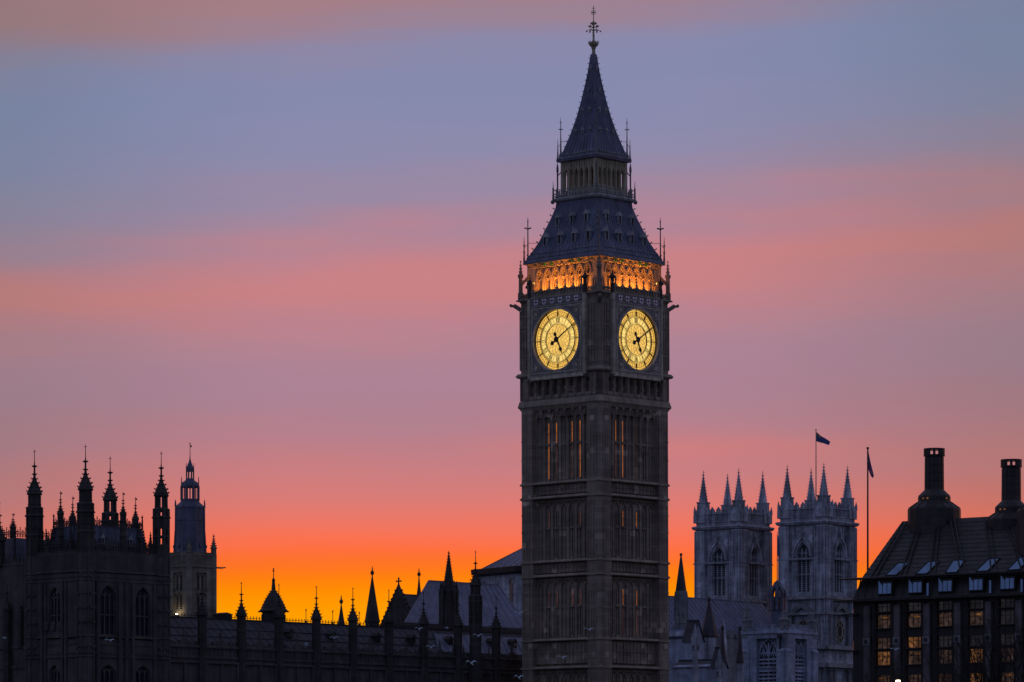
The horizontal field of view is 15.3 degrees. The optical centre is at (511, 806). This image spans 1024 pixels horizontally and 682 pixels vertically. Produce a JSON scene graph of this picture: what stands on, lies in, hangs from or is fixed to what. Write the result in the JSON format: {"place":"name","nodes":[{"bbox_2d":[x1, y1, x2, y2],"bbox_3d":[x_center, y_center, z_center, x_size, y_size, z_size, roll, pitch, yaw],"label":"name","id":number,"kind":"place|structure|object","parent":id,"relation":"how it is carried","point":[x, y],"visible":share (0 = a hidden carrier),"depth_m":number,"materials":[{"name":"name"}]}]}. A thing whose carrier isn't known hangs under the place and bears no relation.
{"place":"outdoors","nodes":[
{"label":"outdoors","id":0,"kind":"place"},
{"bbox_2d":[0,502,51,681],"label":"riverside range","id":1,"kind":"structure","parent":0,"point":[12,600],"depth_m":420.42,"materials":[{"name":"stone"}]},
{"bbox_2d":[24,445,171,681],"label":"palace pavilion","id":2,"kind":"structure","parent":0,"point":[91,586],"depth_m":415.65,"materials":[{"name":"stone"}]},
{"bbox_2d":[50,588,59,624],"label":"window","id":3,"kind":"structure","parent":2,"relation":"in","point":[55,599],"depth_m":415.20,"materials":[{"name":"black glass"}]},
{"bbox_2d":[50,666,59,681],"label":"window","id":4,"kind":"structure","parent":2,"relation":"in","point":[55,673],"depth_m":415.20,"materials":[{"name":"black glass"}]},
{"bbox_2d":[101,586,114,635],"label":"window","id":5,"kind":"structure","parent":2,"relation":"in","point":[107,596],"depth_m":414.19,"materials":[{"name":"black glass"}]},
{"bbox_2d":[101,665,114,681],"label":"window","id":6,"kind":"structure","parent":2,"relation":"in","point":[107,673],"depth_m":414.19,"materials":[{"name":"black glass"}]},
{"bbox_2d":[136,666,148,681],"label":"window","id":7,"kind":"structure","parent":2,"relation":"in","point":[142,674],"depth_m":417.85,"materials":[{"name":"black glass"}]},
{"bbox_2d":[136,588,149,636],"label":"window","id":8,"kind":"structure","parent":2,"relation":"in","point":[142,597],"depth_m":417.85,"materials":[{"name":"black glass"}]},
{"bbox_2d":[379,577,418,626],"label":"gabled hall","id":9,"kind":"structure","parent":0,"point":[401,603],"depth_m":532.03,"materials":[{"name":"stone"}]},
{"bbox_2d":[417,570,420,594],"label":"stone spire","id":10,"kind":"structure","parent":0,"point":[418,588],"depth_m":559.86,"materials":[{"name":"black stone"}]},
{"bbox_2d":[439,551,458,629],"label":"crocketed spire","id":11,"kind":"structure","parent":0,"point":[448,596],"depth_m":484.19,"materials":[{"name":"stone"}]},
{"bbox_2d":[404,580,521,632],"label":"hip roofed hall","id":12,"kind":"structure","parent":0,"point":[508,617],"depth_m":524.10,"materials":[{"name":"stone"}]},
{"bbox_2d":[471,548,521,615],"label":"building","id":13,"kind":"structure","parent":0,"point":[506,572],"depth_m":689.31,"materials":[{"name":"stone"}]},
{"bbox_2d":[508,577,513,601],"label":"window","id":14,"kind":"structure","parent":13,"relation":"in","point":[510,581],"depth_m":687.40,"materials":[{"name":"glass"}]},
{"bbox_2d":[0,0,1023,624],"label":"sky","id":15,"kind":"structure","parent":0,"point":[281,242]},
{"bbox_2d":[669,628,684,681],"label":"wall","id":16,"kind":"structure","parent":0,"point":[675,646],"depth_m":601.13,"materials":[{"name":"grey stone"}]},
{"bbox_2d":[674,553,687,627],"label":"turret spire","id":17,"kind":"structure","parent":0,"point":[680,606],"depth_m":689.24,"materials":[{"name":"stone"}]},
{"bbox_2d":[671,659,728,681],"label":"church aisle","id":18,"kind":"object","parent":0,"point":[681,670],"visible":0.59,"depth_m":577.96,"materials":[{"name":"grey stone"}]},
{"bbox_2d":[710,647,728,681],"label":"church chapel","id":19,"kind":"structure","parent":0,"point":[713,662],"depth_m":566.71,"materials":[{"name":"grey stone"}]},
{"bbox_2d":[669,596,770,681],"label":"church nave","id":20,"kind":"structure","parent":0,"point":[728,615],"depth_m":746.06,"materials":[{"name":"stone"}]},
{"bbox_2d":[692,468,774,613],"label":"church tower","id":21,"kind":"structure","parent":0,"point":[733,550],"depth_m":771.95,"materials":[{"name":"stone"}]},
{"bbox_2d":[713,548,724,596],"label":"window","id":22,"kind":"structure","parent":21,"relation":"in","point":[718,569],"depth_m":771.55,"materials":[{"name":"glass"}]},
{"bbox_2d":[750,549,756,596],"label":"window","id":23,"kind":"structure","parent":21,"relation":"in","point":[753,568],"depth_m":772.68,"materials":[{"name":"glass"}]},
{"bbox_2d":[741,580,818,681],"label":"parish church tower","id":24,"kind":"structure","parent":0,"point":[779,650],"depth_m":623.81,"materials":[{"name":"grey stone"}]},
{"bbox_2d":[758,639,775,681],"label":"window","id":25,"kind":"structure","parent":24,"relation":"in","point":[768,642],"depth_m":622.99,"materials":[{"name":"black glass"}]},
{"bbox_2d":[777,532,779,579],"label":"flagpole","id":26,"kind":"object","parent":24,"relation":"on","point":[778,549],"visible":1,"depth_m":626.23,"materials":[{"name":"metal"}]},
{"bbox_2d":[795,639,803,681],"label":"window","id":27,"kind":"structure","parent":24,"relation":"in","point":[797,641],"depth_m":624.21,"materials":[{"name":"black glass"}]},
{"bbox_2d":[833,448,1023,681],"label":"office building","id":28,"kind":"structure","parent":0,"point":[942,567],"depth_m":412.95,"materials":[{"name":"black stone"}]},
{"bbox_2d":[866,447,873,569],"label":"flagpole","id":29,"kind":"object","parent":28,"relation":"on","point":[869,469],"visible":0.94,"depth_m":420.92,"materials":[{"name":"black metal"}]},
{"bbox_2d":[874,604,889,612],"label":"window","id":30,"kind":"structure","parent":28,"relation":"in","point":[881,608],"depth_m":414.90,"materials":[{"name":"black glass"}]},
{"bbox_2d":[874,638,889,649],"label":"window","id":31,"kind":"structure","parent":28,"relation":"in","point":[882,643],"depth_m":414.90,"materials":[{"name":"brown glass"}]},
{"bbox_2d":[874,652,889,665],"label":"window","id":32,"kind":"structure","parent":28,"relation":"in","point":[883,660],"depth_m":414.90,"materials":[{"name":"brown glass"}]},
{"bbox_2d":[875,615,889,629],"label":"window","id":33,"kind":"structure","parent":28,"relation":"in","point":[883,621],"depth_m":414.90,"materials":[{"name":"brown glass"}]},
{"bbox_2d":[905,603,920,611],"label":"window","id":34,"kind":"structure","parent":28,"relation":"in","point":[912,607],"depth_m":412.48,"materials":[{"name":"brown glass"}]},
{"bbox_2d":[905,614,920,627],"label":"window","id":35,"kind":"structure","parent":28,"relation":"in","point":[914,620],"depth_m":412.48,"materials":[{"name":"brown glass"}]},
{"bbox_2d":[905,637,920,648],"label":"window","id":36,"kind":"structure","parent":28,"relation":"in","point":[913,642],"depth_m":412.48,"materials":[{"name":"orange glass"}]},
{"bbox_2d":[905,651,920,664],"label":"window","id":37,"kind":"structure","parent":28,"relation":"in","point":[912,655],"depth_m":412.48,"materials":[{"name":"brown glass"}]},
{"bbox_2d":[908,675,920,681],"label":"window","id":38,"kind":"structure","parent":28,"relation":"in","point":[915,677],"depth_m":412.48,"materials":[{"name":"brown glass"}]},
{"bbox_2d":[935,601,951,610],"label":"window","id":39,"kind":"structure","parent":28,"relation":"in","point":[942,606],"depth_m":410.07,"materials":[{"name":"brown glass"}]},
{"bbox_2d":[935,613,951,626],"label":"window","id":40,"kind":"structure","parent":28,"relation":"in","point":[944,619],"depth_m":410.07,"materials":[{"name":"brown glass"}]},
{"bbox_2d":[935,636,951,647],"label":"window","id":41,"kind":"structure","parent":28,"relation":"in","point":[943,640],"depth_m":410.07,"materials":[{"name":"black glass"}]},
{"bbox_2d":[935,650,951,664],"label":"window","id":42,"kind":"structure","parent":28,"relation":"in","point":[945,651],"depth_m":410.07,"materials":[{"name":"brown glass"}]},
{"bbox_2d":[967,600,982,609],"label":"window","id":43,"kind":"structure","parent":28,"relation":"in","point":[976,604],"depth_m":407.67,"materials":[{"name":"brown glass"}]},
{"bbox_2d":[967,611,982,625],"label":"window","id":44,"kind":"structure","parent":28,"relation":"in","point":[975,618],"depth_m":407.67,"materials":[{"name":"brown glass"}]},
{"bbox_2d":[967,635,982,646],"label":"window","id":45,"kind":"structure","parent":28,"relation":"in","point":[980,639],"depth_m":407.77,"materials":[{"name":"black glass"}]},
{"bbox_2d":[968,649,982,663],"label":"window","id":46,"kind":"structure","parent":28,"relation":"in","point":[973,652],"depth_m":407.82,"materials":[{"name":"orange glass"}]},
{"bbox_2d":[997,599,1013,607],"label":"window","id":47,"kind":"structure","parent":28,"relation":"in","point":[1004,603],"depth_m":405.29,"materials":[{"name":"black glass"}]},
{"bbox_2d":[997,610,1013,624],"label":"window","id":48,"kind":"structure","parent":28,"relation":"in","point":[1004,616],"depth_m":405.39,"materials":[{"name":"black glass"}]},
{"bbox_2d":[998,634,1013,645],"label":"window","id":49,"kind":"structure","parent":28,"relation":"in","point":[1011,635],"depth_m":405.34,"materials":[{"name":"black glass"}]},
{"bbox_2d":[1001,648,1013,662],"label":"window","id":50,"kind":"structure","parent":28,"relation":"in","point":[1009,649],"depth_m":405.19,"materials":[{"name":"black glass"}]},
{"bbox_2d":[1002,672,1013,681],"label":"window","id":51,"kind":"structure","parent":28,"relation":"in","point":[1009,673],"depth_m":404.99,"materials":[{"name":"orange glass"}]},
{"bbox_2d":[939,619,1022,681],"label":"bare tree","id":52,"kind":"object","parent":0,"point":[960,646],"visible":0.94,"depth_m":382.22,"materials":[{"name":"black plant"}]},
{"bbox_3d":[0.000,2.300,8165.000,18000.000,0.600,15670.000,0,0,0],"label":"ground","id":53,"kind":"structure","parent":0,"visible":0},
{"bbox_2d":[170,445,225,617],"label":"ventilation tower","id":54,"kind":"structure","parent":53,"relation":"on","point":[194,567],"depth_m":491.75,"materials":[{"name":"stone"}]},
{"bbox_2d":[174,593,182,611],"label":"window","id":55,"kind":"structure","parent":54,"relation":"in","point":[179,596],"depth_m":491.62,"materials":[{"name":"glass"}]},
{"bbox_2d":[174,572,182,592],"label":"window","id":56,"kind":"structure","parent":54,"relation":"in","point":[179,575],"depth_m":491.62,"materials":[{"name":"glass"}]},
{"bbox_2d":[196,593,204,610],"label":"window","id":57,"kind":"structure","parent":54,"relation":"in","point":[198,596],"depth_m":491.62,"materials":[{"name":"glass"}]},
{"bbox_2d":[196,572,204,592],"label":"window","id":58,"kind":"structure","parent":54,"relation":"in","point":[200,577],"depth_m":491.74,"materials":[{"name":"glass"}]},
{"bbox_2d":[171,550,521,681],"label":"palace range","id":59,"kind":"structure","parent":53,"relation":"on","point":[222,647],"depth_m":441.06,"materials":[{"name":"stone"}]},
{"bbox_2d":[258,568,288,622],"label":"roof turret","id":60,"kind":"object","parent":59,"relation":"on","point":[268,607],"visible":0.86,"depth_m":440.17,"materials":[{"name":"stone"}]},
{"bbox_2d":[338,595,344,623],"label":"stone spire","id":61,"kind":"structure","parent":59,"relation":"on","point":[341,617],"depth_m":519.81,"materials":[{"name":"black stone"}]},
{"bbox_2d":[364,566,379,625],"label":"stone spire","id":62,"kind":"structure","parent":59,"relation":"on","point":[372,615],"depth_m":519.48,"materials":[{"name":"black stone"}]},
{"bbox_2d":[509,6,678,681],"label":"clock tower","id":63,"kind":"structure","parent":53,"relation":"on","point":[594,377],"depth_m":451.50,"materials":[{"name":"stone"}]},
{"bbox_2d":[546,530,550,559],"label":"window","id":64,"kind":"structure","parent":63,"relation":"in","point":[549,532],"depth_m":452.68,"materials":[{"name":"black glass"}]},
{"bbox_2d":[546,513,550,529],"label":"window","id":65,"kind":"structure","parent":63,"relation":"in","point":[549,514],"depth_m":452.57,"materials":[{"name":"glass"}]},
{"bbox_2d":[546,447,550,481],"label":"window","id":66,"kind":"structure","parent":63,"relation":"in","point":[549,448],"depth_m":452.57,"materials":[{"name":"glass"}]},
{"bbox_2d":[546,423,550,445],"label":"window","id":67,"kind":"structure","parent":63,"relation":"in","point":[548,425],"depth_m":452.68,"materials":[{"name":"glass"}]},
{"bbox_2d":[547,609,550,637],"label":"window","id":68,"kind":"structure","parent":63,"relation":"in","point":[549,610],"depth_m":452.68,"materials":[{"name":"grey glass"}]},
{"bbox_2d":[554,423,557,445],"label":"window","id":69,"kind":"structure","parent":63,"relation":"in","point":[556,424],"depth_m":451.91,"materials":[{"name":"glass"}]},
{"bbox_2d":[554,608,558,637],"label":"window","id":70,"kind":"structure","parent":63,"relation":"in","point":[557,609],"depth_m":451.80,"materials":[{"name":"black glass"}]},
{"bbox_2d":[554,591,558,607],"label":"window","id":71,"kind":"structure","parent":63,"relation":"in","point":[557,592],"depth_m":451.80,"materials":[{"name":"glass"}]},
{"bbox_2d":[554,530,558,559],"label":"window","id":72,"kind":"structure","parent":63,"relation":"in","point":[557,531],"depth_m":451.69,"materials":[{"name":"black glass"}]},
{"bbox_2d":[554,512,558,528],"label":"window","id":73,"kind":"structure","parent":63,"relation":"in","point":[556,513],"depth_m":451.69,"materials":[{"name":"black glass"}]},
{"bbox_2d":[554,446,558,480],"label":"window","id":74,"kind":"structure","parent":63,"relation":"in","point":[556,447],"depth_m":451.91,"materials":[{"name":"glass"}]},
{"bbox_2d":[569,444,573,479],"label":"window","id":75,"kind":"structure","parent":63,"relation":"in","point":[572,446],"depth_m":450.15,"materials":[{"name":"glass"}]},
{"bbox_2d":[569,421,573,443],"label":"window","id":76,"kind":"structure","parent":63,"relation":"in","point":[572,422],"depth_m":450.15,"materials":[{"name":"glass"}]},
{"bbox_2d":[570,608,574,636],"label":"window","id":77,"kind":"structure","parent":63,"relation":"in","point":[572,609],"depth_m":450.26,"materials":[{"name":"black glass"}]},
{"bbox_2d":[570,529,574,558],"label":"window","id":78,"kind":"structure","parent":63,"relation":"in","point":[572,530],"depth_m":450.15,"materials":[{"name":"black glass"}]},
{"bbox_2d":[577,589,581,606],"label":"window","id":79,"kind":"structure","parent":63,"relation":"in","point":[580,590],"depth_m":449.38,"materials":[{"name":"glass"}]},
{"bbox_2d":[577,528,581,557],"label":"window","id":80,"kind":"structure","parent":63,"relation":"in","point":[580,529],"depth_m":449.38,"materials":[{"name":"black glass"}]},
{"bbox_2d":[577,510,581,527],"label":"window","id":81,"kind":"structure","parent":63,"relation":"in","point":[580,511],"depth_m":449.38,"materials":[{"name":"glass"}]},
{"bbox_2d":[577,444,581,478],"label":"window","id":82,"kind":"structure","parent":63,"relation":"in","point":[580,445],"depth_m":449.27,"materials":[{"name":"glass"}]},
{"bbox_2d":[577,420,581,442],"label":"window","id":83,"kind":"structure","parent":63,"relation":"in","point":[580,422],"depth_m":449.27,"materials":[{"name":"glass"}]},
{"bbox_2d":[578,607,582,636],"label":"window","id":84,"kind":"structure","parent":63,"relation":"in","point":[580,608],"depth_m":449.38,"materials":[{"name":"black glass"}]},
{"bbox_2d":[614,528,618,557],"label":"window","id":85,"kind":"structure","parent":63,"relation":"in","point":[615,529],"depth_m":449.38,"materials":[{"name":"black glass"}]},
{"bbox_2d":[614,510,618,527],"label":"window","id":86,"kind":"structure","parent":63,"relation":"in","point":[615,511],"depth_m":449.38,"materials":[{"name":"black glass"}]},
{"bbox_2d":[614,444,618,478],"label":"window","id":87,"kind":"structure","parent":63,"relation":"in","point":[615,445],"depth_m":449.49,"materials":[{"name":"glass"}]},
{"bbox_2d":[614,421,618,442],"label":"window","id":88,"kind":"structure","parent":63,"relation":"in","point":[615,422],"depth_m":449.49,"materials":[{"name":"glass"}]},
{"bbox_2d":[615,607,618,636],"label":"window","id":89,"kind":"structure","parent":63,"relation":"in","point":[616,609],"depth_m":449.60,"materials":[{"name":"black glass"}]},
{"bbox_2d":[621,529,625,558],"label":"window","id":90,"kind":"structure","parent":63,"relation":"in","point":[622,530],"depth_m":450.37,"materials":[{"name":"black glass"}]},
{"bbox_2d":[621,445,625,479],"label":"window","id":91,"kind":"structure","parent":63,"relation":"in","point":[622,446],"depth_m":450.48,"materials":[{"name":"glass"}]},
{"bbox_2d":[621,421,625,443],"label":"window","id":92,"kind":"structure","parent":63,"relation":"in","point":[622,422],"depth_m":450.48,"materials":[{"name":"glass"}]},
{"bbox_2d":[622,608,625,636],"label":"window","id":93,"kind":"structure","parent":63,"relation":"in","point":[623,635],"depth_m":450.26,"materials":[{"name":"glass"}]},
{"bbox_2d":[635,446,638,480],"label":"window","id":94,"kind":"structure","parent":63,"relation":"in","point":[636,447],"depth_m":452.24,"materials":[{"name":"glass"}]},
{"bbox_2d":[635,608,639,637],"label":"window","id":95,"kind":"structure","parent":63,"relation":"in","point":[636,609],"depth_m":452.19,"materials":[{"name":"glass"}]},
{"bbox_2d":[635,530,639,559],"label":"window","id":96,"kind":"structure","parent":63,"relation":"in","point":[636,531],"depth_m":452.24,"materials":[{"name":"black glass"}]},
{"bbox_2d":[642,530,645,559],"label":"window","id":97,"kind":"structure","parent":63,"relation":"in","point":[643,532],"depth_m":453.24,"materials":[{"name":"black glass"}]},
{"bbox_2d":[642,447,645,481],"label":"window","id":98,"kind":"structure","parent":63,"relation":"in","point":[643,479],"depth_m":453.02,"materials":[{"name":"black glass"}]},
{"bbox_2d":[642,609,646,637],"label":"window","id":99,"kind":"structure","parent":63,"relation":"in","point":[643,610],"depth_m":453.13,"materials":[{"name":"black glass"}]},
{"bbox_2d":[681,620,704,659],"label":"church aisle","id":100,"kind":"object","parent":53,"relation":"on","point":[686,639],"visible":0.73,"depth_m":586.14,"materials":[{"name":"grey stone"}]},
{"bbox_2d":[691,625,699,681],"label":"church pinnacle","id":101,"kind":"object","parent":53,"relation":"on","point":[695,643],"visible":1,"depth_m":559.75,"materials":[{"name":"stone"}]},
{"bbox_2d":[702,597,717,658],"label":"pyramid turret","id":102,"kind":"object","parent":53,"relation":"on","point":[709,631],"visible":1,"depth_m":589.08,"materials":[{"name":"stone"}]},
{"bbox_2d":[715,649,723,681],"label":"church pinnacle","id":103,"kind":"object","parent":53,"relation":"on","point":[719,669],"visible":1,"depth_m":554.75,"materials":[{"name":"stone"}]},
{"bbox_2d":[720,625,726,681],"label":"pyramid turret","id":104,"kind":"object","parent":53,"relation":"on","point":[722,650],"visible":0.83,"depth_m":564.73,"materials":[{"name":"stone"}]},
{"bbox_2d":[736,626,743,681],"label":"pyramid turret","id":105,"kind":"object","parent":53,"relation":"on","point":[739,659],"visible":1,"depth_m":564.67,"materials":[{"name":"stone"}]},
{"bbox_2d":[775,464,859,681],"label":"church tower","id":106,"kind":"structure","parent":53,"relation":"on","point":[817,558],"depth_m":759.02,"materials":[{"name":"stone"}]},
{"bbox_2d":[797,544,809,592],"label":"window","id":107,"kind":"structure","parent":106,"relation":"in","point":[803,566],"depth_m":759.03,"materials":[{"name":"glass"}]},
{"bbox_2d":[815,429,829,501],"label":"flagpole","id":108,"kind":"object","parent":106,"relation":"on","point":[820,438],"visible":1,"depth_m":761.96,"materials":[{"name":"paint"}]},
{"bbox_2d":[835,545,841,592],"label":"window","id":109,"kind":"structure","parent":106,"relation":"in","point":[838,564],"depth_m":760.14,"materials":[{"name":"glass"}]},
{"bbox_2d":[847,650,922,681],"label":"bare tree","id":110,"kind":"object","parent":53,"relation":"on","point":[899,674],"visible":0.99,"depth_m":390.14,"materials":[{"name":"black plant"}]},
{"bbox_2d":[913,632,982,681],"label":"bare tree","id":111,"kind":"object","parent":53,"relation":"on","point":[943,677],"visible":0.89,"depth_m":384.95,"materials":[{"name":"black plant"}]},
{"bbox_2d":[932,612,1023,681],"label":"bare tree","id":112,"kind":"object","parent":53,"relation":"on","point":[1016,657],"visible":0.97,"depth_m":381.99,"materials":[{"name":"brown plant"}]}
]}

